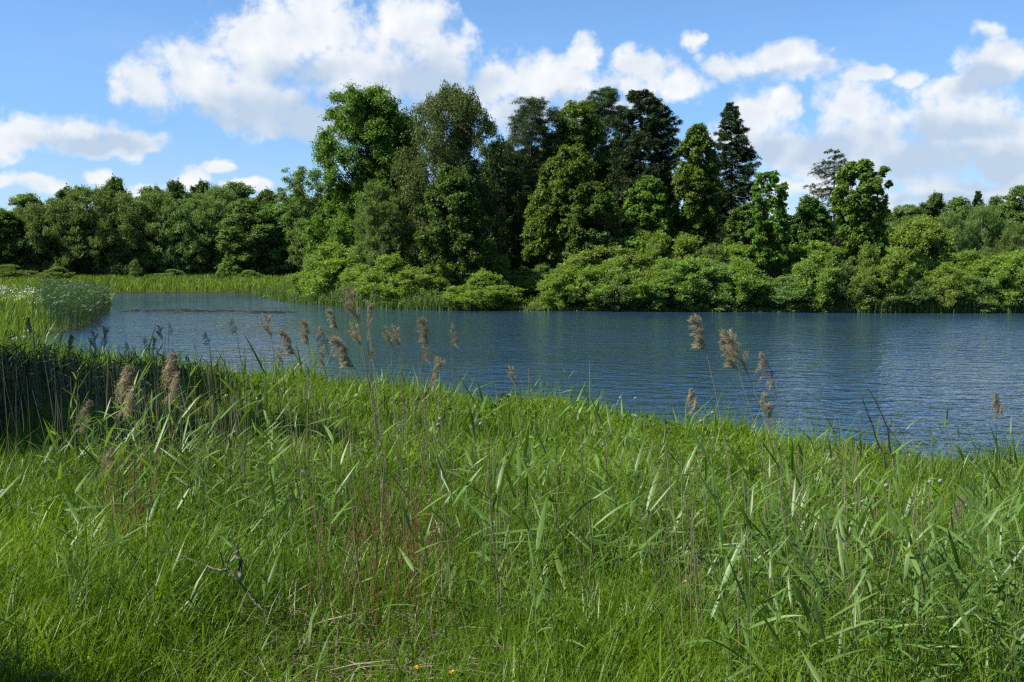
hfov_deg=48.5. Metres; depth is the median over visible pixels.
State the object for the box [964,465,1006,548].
green reed
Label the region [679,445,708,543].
green reed
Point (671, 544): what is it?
green reed
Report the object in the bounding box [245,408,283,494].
green reed
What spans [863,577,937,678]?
green reed
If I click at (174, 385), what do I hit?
dry reed
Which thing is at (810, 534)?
green reed
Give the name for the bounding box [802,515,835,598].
green reed
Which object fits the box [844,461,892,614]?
green reed
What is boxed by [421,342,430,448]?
dry reed
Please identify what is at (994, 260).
willow bush
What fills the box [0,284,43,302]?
cow parsley
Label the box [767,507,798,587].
green reed
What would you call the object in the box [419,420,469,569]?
green reed
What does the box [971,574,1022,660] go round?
green reed
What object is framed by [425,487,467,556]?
green reed
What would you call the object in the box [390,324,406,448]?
dry reed
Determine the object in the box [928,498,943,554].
green reed
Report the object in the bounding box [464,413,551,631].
green reed
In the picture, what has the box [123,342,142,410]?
dry reed
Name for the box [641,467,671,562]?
green reed
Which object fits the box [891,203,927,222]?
alder tree
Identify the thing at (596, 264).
willow bush
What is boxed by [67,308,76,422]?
dry reed
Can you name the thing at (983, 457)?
green reed
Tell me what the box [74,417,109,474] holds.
green reed
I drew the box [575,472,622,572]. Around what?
green reed
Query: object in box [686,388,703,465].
dry reed
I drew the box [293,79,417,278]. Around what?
linden tree
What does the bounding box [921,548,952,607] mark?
green reed
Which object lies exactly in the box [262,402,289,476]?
green reed
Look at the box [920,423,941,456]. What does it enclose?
green reed
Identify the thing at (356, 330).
dry reed
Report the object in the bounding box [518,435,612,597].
green reed
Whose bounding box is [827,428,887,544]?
green reed
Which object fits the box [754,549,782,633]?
green reed
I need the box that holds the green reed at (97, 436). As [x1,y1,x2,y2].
[77,410,120,486]
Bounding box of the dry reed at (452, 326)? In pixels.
[448,324,459,447]
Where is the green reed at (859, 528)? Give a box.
[799,445,907,664]
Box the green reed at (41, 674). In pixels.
[0,574,64,681]
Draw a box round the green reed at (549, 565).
[536,499,604,612]
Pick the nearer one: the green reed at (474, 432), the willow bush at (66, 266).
the green reed at (474, 432)
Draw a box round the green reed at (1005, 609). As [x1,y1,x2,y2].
[987,576,1023,650]
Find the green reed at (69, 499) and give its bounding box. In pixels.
[54,462,96,548]
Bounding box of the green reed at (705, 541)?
[696,511,715,572]
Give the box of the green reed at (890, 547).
[875,524,914,586]
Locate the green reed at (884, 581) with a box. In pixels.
[883,555,902,609]
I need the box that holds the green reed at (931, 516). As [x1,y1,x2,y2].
[896,470,948,586]
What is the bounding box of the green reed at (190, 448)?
[165,404,212,505]
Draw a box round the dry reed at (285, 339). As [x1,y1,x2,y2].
[277,329,331,449]
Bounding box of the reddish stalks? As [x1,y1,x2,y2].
[92,438,502,647]
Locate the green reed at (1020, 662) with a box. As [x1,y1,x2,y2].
[980,612,1023,681]
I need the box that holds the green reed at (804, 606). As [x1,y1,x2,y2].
[778,556,880,681]
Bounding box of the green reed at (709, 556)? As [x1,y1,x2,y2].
[709,527,720,594]
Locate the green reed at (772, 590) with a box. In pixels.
[766,550,801,661]
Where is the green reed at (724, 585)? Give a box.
[680,557,746,677]
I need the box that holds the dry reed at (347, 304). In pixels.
[340,285,385,501]
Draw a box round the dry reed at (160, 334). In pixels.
[156,325,169,421]
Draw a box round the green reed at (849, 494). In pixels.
[831,463,881,540]
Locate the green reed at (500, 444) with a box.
[493,435,528,556]
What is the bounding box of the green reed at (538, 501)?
[490,442,553,604]
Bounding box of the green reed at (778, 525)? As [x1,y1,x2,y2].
[736,491,796,662]
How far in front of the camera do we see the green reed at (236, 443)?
7.57 m
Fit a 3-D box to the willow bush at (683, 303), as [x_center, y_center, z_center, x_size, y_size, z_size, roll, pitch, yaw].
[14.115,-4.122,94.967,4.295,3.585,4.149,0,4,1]
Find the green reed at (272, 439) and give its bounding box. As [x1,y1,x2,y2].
[263,399,304,511]
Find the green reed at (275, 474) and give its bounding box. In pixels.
[264,447,295,524]
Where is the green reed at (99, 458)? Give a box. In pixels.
[62,438,117,553]
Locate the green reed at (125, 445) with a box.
[116,412,145,498]
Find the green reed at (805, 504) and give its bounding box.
[791,482,841,585]
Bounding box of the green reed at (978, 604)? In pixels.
[961,570,989,630]
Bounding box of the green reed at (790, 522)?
[779,485,803,581]
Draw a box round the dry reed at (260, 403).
[255,393,262,431]
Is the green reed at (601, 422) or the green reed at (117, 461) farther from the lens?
the green reed at (601, 422)
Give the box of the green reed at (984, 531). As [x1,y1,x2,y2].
[962,504,996,573]
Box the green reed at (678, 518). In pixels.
[640,501,683,574]
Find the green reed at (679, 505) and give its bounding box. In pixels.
[675,490,704,557]
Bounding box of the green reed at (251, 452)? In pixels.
[238,418,268,488]
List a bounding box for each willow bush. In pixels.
[0,264,38,279]
[35,266,75,279]
[48,262,73,274]
[128,259,144,278]
[153,269,185,276]
[215,266,229,278]
[237,270,264,279]
[285,269,307,295]
[296,276,336,296]
[301,244,368,298]
[302,240,354,297]
[338,263,380,290]
[349,251,416,300]
[381,258,417,272]
[386,267,445,302]
[408,261,468,301]
[438,271,524,310]
[465,267,498,302]
[488,253,516,290]
[503,266,545,295]
[525,263,581,295]
[530,262,551,281]
[537,268,586,310]
[549,254,592,293]
[559,264,617,307]
[560,242,646,274]
[582,258,603,271]
[586,271,639,311]
[592,256,641,307]
[599,234,650,271]
[617,256,712,311]
[617,268,677,309]
[634,252,651,270]
[635,229,674,271]
[661,273,706,306]
[662,231,711,269]
[665,257,721,311]
[674,259,750,311]
[692,242,728,264]
[707,256,773,306]
[711,262,770,311]
[713,241,778,276]
[745,251,776,288]
[754,273,832,312]
[757,251,784,280]
[769,241,818,279]
[778,258,801,275]
[790,267,835,309]
[791,249,846,312]
[795,240,850,266]
[828,260,869,312]
[839,240,893,304]
[842,267,905,311]
[871,251,918,311]
[880,271,936,312]
[884,214,954,263]
[886,247,904,267]
[900,256,937,282]
[906,251,938,269]
[913,261,968,287]
[918,263,973,308]
[926,241,958,261]
[939,274,1006,311]
[948,250,991,283]
[953,249,988,275]
[961,254,1022,280]
[973,277,1022,309]
[977,247,997,265]
[986,252,1023,308]
[1000,251,1022,270]
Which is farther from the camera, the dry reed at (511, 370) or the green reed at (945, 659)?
the dry reed at (511, 370)
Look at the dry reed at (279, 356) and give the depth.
13.55 m
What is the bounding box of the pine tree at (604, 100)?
[580,85,628,194]
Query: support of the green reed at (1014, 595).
on the ground at (68, 327)
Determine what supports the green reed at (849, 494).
on the ground at (68, 327)
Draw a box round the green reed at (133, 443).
[99,407,161,492]
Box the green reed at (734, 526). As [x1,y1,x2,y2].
[710,496,761,550]
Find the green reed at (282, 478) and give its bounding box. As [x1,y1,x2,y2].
[261,448,298,514]
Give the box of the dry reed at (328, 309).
[326,307,371,448]
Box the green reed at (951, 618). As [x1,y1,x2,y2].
[906,577,976,681]
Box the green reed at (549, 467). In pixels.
[524,427,582,557]
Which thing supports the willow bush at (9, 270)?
on the ground at (68, 327)
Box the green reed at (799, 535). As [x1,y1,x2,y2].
[773,505,816,589]
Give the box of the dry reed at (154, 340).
[151,336,157,421]
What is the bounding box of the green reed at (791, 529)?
[774,498,801,569]
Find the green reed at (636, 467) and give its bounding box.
[600,433,653,598]
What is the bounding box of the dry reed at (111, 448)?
[98,446,116,502]
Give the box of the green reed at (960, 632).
[942,596,966,681]
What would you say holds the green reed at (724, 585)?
on the ground at (68, 327)
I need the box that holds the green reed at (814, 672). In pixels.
[794,549,879,681]
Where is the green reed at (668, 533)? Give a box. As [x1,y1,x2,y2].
[654,483,709,593]
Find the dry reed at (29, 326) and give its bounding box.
[25,316,44,425]
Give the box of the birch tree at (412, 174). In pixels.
[389,79,511,284]
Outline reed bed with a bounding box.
[27,276,111,333]
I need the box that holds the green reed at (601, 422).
[573,393,628,506]
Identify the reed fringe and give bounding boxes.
[255,280,1023,312]
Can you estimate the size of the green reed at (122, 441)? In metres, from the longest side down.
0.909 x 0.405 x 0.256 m
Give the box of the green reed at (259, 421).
[240,383,269,477]
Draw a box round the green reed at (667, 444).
[634,423,691,560]
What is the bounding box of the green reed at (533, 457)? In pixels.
[531,442,564,574]
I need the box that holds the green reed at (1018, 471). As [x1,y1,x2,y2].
[987,445,1023,549]
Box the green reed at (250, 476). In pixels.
[245,436,281,556]
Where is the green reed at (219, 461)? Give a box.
[203,413,246,526]
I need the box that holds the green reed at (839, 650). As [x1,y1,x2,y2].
[798,600,861,681]
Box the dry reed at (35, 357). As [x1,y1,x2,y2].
[32,300,38,423]
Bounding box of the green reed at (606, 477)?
[588,449,628,526]
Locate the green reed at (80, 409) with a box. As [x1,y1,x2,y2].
[61,372,98,452]
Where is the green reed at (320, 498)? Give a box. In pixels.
[314,471,327,529]
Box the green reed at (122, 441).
[86,411,135,500]
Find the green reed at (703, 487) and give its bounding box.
[664,457,709,581]
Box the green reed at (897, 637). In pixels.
[871,611,905,680]
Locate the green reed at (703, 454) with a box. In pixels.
[690,422,718,522]
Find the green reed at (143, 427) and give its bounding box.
[113,357,176,499]
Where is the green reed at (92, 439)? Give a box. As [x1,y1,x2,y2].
[77,419,97,492]
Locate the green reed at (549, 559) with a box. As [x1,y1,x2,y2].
[498,453,592,637]
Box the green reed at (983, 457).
[966,436,991,486]
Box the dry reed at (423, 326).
[416,316,440,446]
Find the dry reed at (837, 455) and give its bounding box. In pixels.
[829,449,841,507]
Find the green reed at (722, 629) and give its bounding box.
[715,607,732,681]
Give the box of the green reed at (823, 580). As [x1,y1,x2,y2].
[777,542,837,662]
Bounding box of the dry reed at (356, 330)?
[347,322,379,448]
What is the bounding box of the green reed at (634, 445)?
[604,403,648,514]
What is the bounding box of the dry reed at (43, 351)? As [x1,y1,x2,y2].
[41,343,58,429]
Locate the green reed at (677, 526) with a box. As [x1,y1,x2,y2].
[657,465,713,609]
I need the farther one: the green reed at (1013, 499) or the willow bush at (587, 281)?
the willow bush at (587, 281)
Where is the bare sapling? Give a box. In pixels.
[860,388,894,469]
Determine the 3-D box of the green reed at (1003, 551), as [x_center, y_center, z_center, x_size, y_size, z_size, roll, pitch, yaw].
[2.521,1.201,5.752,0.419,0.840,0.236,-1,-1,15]
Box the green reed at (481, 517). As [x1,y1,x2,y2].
[476,484,503,553]
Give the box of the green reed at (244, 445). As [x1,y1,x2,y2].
[229,428,260,517]
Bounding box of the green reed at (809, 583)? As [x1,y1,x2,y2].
[771,516,824,681]
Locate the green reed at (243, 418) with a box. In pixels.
[220,378,277,525]
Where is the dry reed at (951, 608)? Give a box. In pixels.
[929,606,952,641]
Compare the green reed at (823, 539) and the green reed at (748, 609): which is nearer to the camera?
the green reed at (748, 609)
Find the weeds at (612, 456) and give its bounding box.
[0,350,1023,609]
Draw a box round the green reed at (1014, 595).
[962,556,1023,680]
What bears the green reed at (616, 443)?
on the ground at (68, 327)
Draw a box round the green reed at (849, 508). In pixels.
[837,493,869,549]
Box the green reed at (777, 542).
[751,528,790,631]
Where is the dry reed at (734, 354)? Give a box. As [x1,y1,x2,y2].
[719,327,801,532]
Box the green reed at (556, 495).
[532,462,559,546]
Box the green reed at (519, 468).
[474,423,529,604]
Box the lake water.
[16,293,1023,463]
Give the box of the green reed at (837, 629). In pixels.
[811,596,864,671]
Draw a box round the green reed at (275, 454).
[253,434,291,498]
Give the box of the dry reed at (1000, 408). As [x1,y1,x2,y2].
[991,393,1011,486]
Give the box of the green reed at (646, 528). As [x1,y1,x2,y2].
[635,518,651,583]
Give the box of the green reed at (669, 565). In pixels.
[630,520,708,603]
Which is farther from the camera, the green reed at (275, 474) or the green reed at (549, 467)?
the green reed at (275, 474)
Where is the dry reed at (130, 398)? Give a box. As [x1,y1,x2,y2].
[113,363,138,527]
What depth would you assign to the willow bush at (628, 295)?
93.87 m
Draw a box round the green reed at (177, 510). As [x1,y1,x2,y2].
[156,463,208,542]
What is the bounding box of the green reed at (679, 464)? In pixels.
[667,450,689,507]
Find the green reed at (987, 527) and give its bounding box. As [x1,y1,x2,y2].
[950,484,1019,653]
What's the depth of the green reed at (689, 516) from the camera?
7.54 m
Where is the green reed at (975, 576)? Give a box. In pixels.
[962,558,1001,640]
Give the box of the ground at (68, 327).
[0,271,1006,681]
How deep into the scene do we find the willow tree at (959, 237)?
148.27 m
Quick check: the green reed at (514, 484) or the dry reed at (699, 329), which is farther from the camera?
the dry reed at (699, 329)
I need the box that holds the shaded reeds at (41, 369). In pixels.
[0,330,233,436]
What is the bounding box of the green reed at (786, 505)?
[759,458,837,567]
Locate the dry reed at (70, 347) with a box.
[67,335,74,428]
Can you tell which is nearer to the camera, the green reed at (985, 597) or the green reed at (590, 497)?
the green reed at (985, 597)
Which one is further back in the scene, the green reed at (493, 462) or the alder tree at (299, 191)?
the alder tree at (299, 191)
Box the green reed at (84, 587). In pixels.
[38,542,107,656]
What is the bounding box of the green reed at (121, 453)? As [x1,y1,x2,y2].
[119,430,146,512]
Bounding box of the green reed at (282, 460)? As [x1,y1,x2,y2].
[252,421,323,541]
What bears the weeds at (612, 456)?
on the ground at (68, 327)
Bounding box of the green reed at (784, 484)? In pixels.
[756,458,803,551]
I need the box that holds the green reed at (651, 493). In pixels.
[597,450,675,587]
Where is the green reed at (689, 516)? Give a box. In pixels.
[675,484,712,574]
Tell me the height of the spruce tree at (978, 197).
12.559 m
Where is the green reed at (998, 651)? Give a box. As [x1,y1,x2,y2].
[994,619,1023,681]
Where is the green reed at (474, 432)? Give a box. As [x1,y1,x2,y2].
[437,375,507,523]
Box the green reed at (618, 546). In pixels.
[574,480,642,612]
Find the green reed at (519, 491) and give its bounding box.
[497,446,544,547]
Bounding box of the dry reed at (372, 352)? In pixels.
[369,349,373,448]
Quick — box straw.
[13,508,1013,681]
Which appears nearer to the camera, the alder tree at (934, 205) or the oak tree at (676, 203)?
the oak tree at (676, 203)
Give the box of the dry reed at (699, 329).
[686,313,732,487]
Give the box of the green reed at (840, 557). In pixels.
[784,499,876,681]
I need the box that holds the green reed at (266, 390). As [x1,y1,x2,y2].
[230,334,315,536]
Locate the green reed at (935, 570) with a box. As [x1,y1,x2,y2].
[866,504,963,673]
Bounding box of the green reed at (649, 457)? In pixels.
[612,438,662,524]
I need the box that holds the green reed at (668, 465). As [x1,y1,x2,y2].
[645,454,689,572]
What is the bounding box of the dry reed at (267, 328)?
[258,314,283,438]
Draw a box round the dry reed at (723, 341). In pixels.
[717,336,771,497]
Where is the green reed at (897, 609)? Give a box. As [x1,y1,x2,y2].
[874,595,921,634]
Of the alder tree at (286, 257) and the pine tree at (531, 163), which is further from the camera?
the alder tree at (286, 257)
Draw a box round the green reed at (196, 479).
[168,450,231,521]
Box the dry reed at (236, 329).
[228,318,250,428]
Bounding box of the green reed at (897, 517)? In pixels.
[873,477,932,661]
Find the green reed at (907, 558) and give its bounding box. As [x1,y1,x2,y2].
[879,480,955,681]
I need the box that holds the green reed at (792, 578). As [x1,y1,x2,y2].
[787,551,801,618]
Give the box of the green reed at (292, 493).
[279,470,329,552]
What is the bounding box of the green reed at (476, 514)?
[464,481,489,559]
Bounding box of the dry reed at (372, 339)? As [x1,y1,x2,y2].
[367,331,377,433]
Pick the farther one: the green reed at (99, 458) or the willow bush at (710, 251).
the willow bush at (710, 251)
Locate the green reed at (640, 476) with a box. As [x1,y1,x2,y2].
[633,449,651,516]
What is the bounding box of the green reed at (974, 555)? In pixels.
[946,465,1022,602]
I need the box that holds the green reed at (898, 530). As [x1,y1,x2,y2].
[892,511,906,594]
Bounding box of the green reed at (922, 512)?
[919,485,947,576]
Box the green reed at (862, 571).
[837,503,904,681]
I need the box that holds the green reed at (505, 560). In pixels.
[492,549,514,617]
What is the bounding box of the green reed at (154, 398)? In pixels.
[110,392,162,480]
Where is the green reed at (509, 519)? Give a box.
[497,500,523,555]
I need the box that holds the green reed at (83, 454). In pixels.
[61,406,99,474]
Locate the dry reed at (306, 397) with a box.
[303,382,309,436]
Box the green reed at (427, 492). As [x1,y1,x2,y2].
[400,463,442,534]
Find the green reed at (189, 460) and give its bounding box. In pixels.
[179,437,203,495]
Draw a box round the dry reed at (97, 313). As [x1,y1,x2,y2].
[88,304,101,422]
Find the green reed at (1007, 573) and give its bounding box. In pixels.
[994,559,1023,661]
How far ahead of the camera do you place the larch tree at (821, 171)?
116.87 m
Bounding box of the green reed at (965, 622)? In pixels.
[911,589,988,681]
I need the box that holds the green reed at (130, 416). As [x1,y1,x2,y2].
[112,371,174,515]
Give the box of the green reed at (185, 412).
[158,386,208,524]
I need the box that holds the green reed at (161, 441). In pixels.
[149,414,174,494]
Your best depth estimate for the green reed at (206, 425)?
9.67 m
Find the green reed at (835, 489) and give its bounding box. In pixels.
[819,467,845,529]
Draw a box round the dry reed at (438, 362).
[420,356,445,462]
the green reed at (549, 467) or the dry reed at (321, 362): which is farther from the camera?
the dry reed at (321, 362)
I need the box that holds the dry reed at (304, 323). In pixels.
[298,318,315,441]
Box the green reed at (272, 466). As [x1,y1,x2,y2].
[244,436,291,555]
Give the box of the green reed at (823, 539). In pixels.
[796,508,857,626]
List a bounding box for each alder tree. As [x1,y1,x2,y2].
[0,210,30,270]
[6,193,47,266]
[40,183,94,259]
[90,173,132,247]
[131,183,172,257]
[164,177,199,268]
[187,179,210,251]
[209,180,255,255]
[213,198,281,276]
[245,186,284,270]
[251,202,298,275]
[274,166,324,272]
[277,205,314,274]
[282,193,311,207]
[403,241,418,265]
[485,246,512,269]
[510,261,521,269]
[518,262,559,270]
[883,214,902,226]
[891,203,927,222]
[918,192,949,222]
[936,196,971,241]
[988,194,1003,254]
[994,184,1023,252]
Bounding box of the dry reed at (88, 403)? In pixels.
[75,400,93,461]
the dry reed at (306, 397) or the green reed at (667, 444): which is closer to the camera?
the green reed at (667, 444)
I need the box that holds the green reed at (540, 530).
[478,481,561,653]
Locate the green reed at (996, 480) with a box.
[976,460,1021,581]
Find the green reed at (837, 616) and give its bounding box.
[818,560,868,657]
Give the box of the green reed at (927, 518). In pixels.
[877,507,936,611]
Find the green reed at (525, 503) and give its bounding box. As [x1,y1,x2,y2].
[510,459,552,600]
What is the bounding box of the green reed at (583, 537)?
[556,501,642,639]
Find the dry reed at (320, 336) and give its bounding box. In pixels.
[316,326,340,444]
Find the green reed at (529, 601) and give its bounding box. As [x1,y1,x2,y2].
[524,569,539,638]
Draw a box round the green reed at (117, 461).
[92,423,133,493]
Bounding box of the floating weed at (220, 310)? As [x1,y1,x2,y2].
[122,309,296,313]
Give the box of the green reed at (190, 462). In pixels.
[172,430,200,487]
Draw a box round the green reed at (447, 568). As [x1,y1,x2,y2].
[418,549,450,649]
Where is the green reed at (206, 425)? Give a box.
[198,406,226,489]
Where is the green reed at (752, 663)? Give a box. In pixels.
[719,594,786,681]
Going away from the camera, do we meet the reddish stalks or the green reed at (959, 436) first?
the reddish stalks
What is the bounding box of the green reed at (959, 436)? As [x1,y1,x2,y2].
[948,417,974,464]
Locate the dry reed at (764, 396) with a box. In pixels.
[759,392,772,481]
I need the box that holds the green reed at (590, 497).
[583,476,593,518]
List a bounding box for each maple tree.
[412,162,497,285]
[520,141,595,273]
[536,100,618,265]
[556,181,629,264]
[620,175,678,257]
[669,122,724,253]
[718,202,762,252]
[743,170,792,279]
[785,194,835,247]
[829,158,893,265]
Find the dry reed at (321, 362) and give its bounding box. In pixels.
[318,352,329,437]
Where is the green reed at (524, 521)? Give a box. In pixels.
[516,485,561,632]
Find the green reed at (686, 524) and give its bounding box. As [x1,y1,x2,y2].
[662,494,699,569]
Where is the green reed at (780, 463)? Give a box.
[757,439,789,546]
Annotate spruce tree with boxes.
[607,88,683,243]
[705,102,765,253]
[967,190,987,251]
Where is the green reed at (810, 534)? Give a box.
[794,509,822,585]
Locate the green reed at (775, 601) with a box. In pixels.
[759,588,809,650]
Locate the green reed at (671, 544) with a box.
[663,507,692,582]
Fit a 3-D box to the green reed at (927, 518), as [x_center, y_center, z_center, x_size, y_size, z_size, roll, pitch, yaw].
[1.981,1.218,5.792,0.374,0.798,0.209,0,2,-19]
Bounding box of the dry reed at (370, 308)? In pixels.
[366,300,382,461]
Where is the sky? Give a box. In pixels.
[0,0,1023,222]
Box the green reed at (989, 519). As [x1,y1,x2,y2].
[950,482,1020,678]
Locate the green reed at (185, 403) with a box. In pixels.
[170,364,204,447]
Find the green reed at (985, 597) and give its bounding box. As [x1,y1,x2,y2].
[972,580,992,624]
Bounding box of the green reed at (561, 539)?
[544,512,574,577]
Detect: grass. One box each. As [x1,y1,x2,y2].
[0,272,295,303]
[0,287,55,342]
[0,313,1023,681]
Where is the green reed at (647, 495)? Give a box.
[643,478,656,526]
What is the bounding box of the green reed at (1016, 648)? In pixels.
[971,612,1023,681]
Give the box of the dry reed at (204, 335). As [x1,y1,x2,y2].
[202,333,217,421]
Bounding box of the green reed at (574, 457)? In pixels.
[565,450,615,575]
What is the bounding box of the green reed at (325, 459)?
[316,437,336,491]
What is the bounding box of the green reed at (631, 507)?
[608,459,666,595]
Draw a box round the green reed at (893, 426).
[888,399,909,461]
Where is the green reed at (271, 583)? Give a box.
[239,547,285,680]
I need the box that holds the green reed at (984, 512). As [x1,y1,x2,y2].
[952,489,994,572]
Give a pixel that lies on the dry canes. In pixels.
(236, 414)
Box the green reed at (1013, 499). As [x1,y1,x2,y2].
[978,472,1019,559]
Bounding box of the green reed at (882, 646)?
[841,617,902,681]
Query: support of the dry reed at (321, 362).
on the ground at (68, 327)
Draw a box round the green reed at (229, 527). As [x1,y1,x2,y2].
[204,458,242,576]
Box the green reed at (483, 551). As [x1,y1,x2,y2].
[461,522,513,625]
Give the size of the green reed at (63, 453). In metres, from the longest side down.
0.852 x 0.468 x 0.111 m
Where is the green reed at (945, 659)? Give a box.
[918,636,974,681]
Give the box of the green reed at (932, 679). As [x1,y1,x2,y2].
[896,588,980,681]
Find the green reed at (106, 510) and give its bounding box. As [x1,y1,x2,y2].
[71,424,138,649]
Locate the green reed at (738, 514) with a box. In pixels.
[731,491,744,564]
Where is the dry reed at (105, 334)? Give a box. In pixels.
[101,325,111,419]
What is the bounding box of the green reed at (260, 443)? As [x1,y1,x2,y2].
[239,422,287,480]
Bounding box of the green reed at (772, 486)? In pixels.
[767,454,787,543]
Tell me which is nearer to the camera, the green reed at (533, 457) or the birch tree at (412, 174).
the green reed at (533, 457)
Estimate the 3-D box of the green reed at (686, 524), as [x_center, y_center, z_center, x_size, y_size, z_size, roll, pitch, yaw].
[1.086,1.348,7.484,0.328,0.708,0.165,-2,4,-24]
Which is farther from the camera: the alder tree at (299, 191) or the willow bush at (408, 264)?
the alder tree at (299, 191)
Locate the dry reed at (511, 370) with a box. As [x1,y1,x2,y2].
[507,365,523,455]
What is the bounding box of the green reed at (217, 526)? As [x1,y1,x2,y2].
[206,467,257,543]
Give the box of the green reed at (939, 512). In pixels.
[924,477,955,574]
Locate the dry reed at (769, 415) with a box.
[767,407,773,479]
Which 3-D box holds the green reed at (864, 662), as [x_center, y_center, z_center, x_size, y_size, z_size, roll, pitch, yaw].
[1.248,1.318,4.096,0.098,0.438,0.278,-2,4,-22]
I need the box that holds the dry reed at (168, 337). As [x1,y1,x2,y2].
[168,323,172,422]
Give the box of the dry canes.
[0,336,1023,681]
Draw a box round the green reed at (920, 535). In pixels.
[891,521,947,677]
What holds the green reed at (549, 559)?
on the ground at (68, 327)
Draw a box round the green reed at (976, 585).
[934,539,992,653]
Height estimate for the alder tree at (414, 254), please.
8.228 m
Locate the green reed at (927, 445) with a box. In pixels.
[919,424,939,465]
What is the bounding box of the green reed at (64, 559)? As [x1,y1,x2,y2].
[49,546,78,651]
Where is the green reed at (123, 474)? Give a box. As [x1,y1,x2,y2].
[98,448,135,516]
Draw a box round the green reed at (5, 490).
[0,474,21,550]
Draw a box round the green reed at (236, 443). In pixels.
[217,426,260,546]
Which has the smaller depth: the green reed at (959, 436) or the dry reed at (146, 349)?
the dry reed at (146, 349)
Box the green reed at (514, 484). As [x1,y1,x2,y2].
[485,441,537,540]
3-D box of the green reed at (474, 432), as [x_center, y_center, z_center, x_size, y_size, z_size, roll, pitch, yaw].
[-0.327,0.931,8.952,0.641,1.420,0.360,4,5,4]
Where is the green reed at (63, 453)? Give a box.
[43,420,75,498]
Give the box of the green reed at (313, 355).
[301,348,340,476]
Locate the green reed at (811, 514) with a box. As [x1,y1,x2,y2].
[788,462,869,636]
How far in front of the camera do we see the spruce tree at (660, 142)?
113.78 m
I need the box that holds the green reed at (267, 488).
[226,426,292,545]
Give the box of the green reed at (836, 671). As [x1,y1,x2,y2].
[833,656,840,681]
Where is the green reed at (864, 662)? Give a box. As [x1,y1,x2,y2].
[832,640,883,681]
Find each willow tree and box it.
[0,201,62,274]
[0,207,24,264]
[23,196,93,275]
[55,184,124,275]
[83,190,157,275]
[115,188,189,274]
[149,196,218,275]
[182,184,247,272]
[350,178,413,267]
[885,220,901,228]
[901,214,924,248]
[938,210,971,254]
[957,201,1010,254]
[994,221,1023,255]
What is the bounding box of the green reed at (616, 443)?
[606,404,645,537]
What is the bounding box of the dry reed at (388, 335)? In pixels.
[382,326,395,451]
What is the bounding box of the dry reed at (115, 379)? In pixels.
[114,362,119,417]
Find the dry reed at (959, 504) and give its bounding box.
[931,493,966,605]
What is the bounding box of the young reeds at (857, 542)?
[25,360,1023,681]
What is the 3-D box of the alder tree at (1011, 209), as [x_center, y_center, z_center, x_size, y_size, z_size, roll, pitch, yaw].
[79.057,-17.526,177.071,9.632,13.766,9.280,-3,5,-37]
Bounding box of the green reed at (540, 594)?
[527,530,551,680]
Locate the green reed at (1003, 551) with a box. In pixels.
[968,512,1017,615]
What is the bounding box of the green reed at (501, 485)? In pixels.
[463,450,529,613]
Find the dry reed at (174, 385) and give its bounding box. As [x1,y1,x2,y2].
[158,351,183,518]
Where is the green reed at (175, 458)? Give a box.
[159,413,208,513]
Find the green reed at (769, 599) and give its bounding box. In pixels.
[732,535,791,679]
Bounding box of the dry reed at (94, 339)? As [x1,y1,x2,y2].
[88,331,98,424]
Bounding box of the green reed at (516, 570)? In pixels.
[494,534,528,596]
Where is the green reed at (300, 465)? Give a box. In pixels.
[279,431,318,521]
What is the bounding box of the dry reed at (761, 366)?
[754,351,791,500]
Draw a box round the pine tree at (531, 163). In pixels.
[499,96,566,268]
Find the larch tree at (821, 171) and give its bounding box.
[802,147,855,248]
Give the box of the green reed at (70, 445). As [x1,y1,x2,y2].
[61,407,91,486]
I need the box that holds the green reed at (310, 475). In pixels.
[297,458,316,500]
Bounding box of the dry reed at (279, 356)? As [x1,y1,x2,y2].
[276,346,287,429]
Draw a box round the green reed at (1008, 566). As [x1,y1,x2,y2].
[981,538,1023,674]
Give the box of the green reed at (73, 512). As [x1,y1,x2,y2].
[37,467,98,616]
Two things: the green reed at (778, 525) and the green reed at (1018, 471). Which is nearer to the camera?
the green reed at (778, 525)
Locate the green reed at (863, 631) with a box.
[818,563,882,681]
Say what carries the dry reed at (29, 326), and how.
on the ground at (68, 327)
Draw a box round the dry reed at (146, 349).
[142,337,160,414]
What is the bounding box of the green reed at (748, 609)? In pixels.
[700,575,770,681]
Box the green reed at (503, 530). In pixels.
[493,506,503,565]
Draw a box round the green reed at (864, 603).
[841,579,886,648]
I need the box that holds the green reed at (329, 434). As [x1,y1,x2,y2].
[318,417,376,534]
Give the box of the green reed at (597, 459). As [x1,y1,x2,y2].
[592,441,649,557]
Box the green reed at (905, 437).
[895,421,922,461]
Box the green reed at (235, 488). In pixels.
[212,455,258,528]
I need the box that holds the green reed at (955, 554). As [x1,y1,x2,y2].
[909,527,964,672]
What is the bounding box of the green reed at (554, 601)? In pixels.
[523,560,585,656]
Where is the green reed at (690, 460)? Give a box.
[644,424,705,527]
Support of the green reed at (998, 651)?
on the ground at (68, 327)
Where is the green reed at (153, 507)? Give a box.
[118,489,164,557]
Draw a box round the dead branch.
[181,541,269,622]
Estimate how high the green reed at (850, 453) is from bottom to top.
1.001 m
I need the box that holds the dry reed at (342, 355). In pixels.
[328,334,411,499]
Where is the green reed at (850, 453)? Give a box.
[827,435,870,522]
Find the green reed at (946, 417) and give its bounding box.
[930,410,947,466]
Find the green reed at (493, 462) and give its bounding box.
[461,439,512,554]
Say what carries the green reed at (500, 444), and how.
on the ground at (68, 327)
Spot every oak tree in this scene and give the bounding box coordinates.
[309,188,355,244]
[365,110,422,256]
[479,140,526,256]
[507,148,541,268]
[662,171,685,245]
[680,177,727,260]
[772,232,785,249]
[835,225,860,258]
[863,224,904,249]
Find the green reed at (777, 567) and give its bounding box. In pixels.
[743,511,795,617]

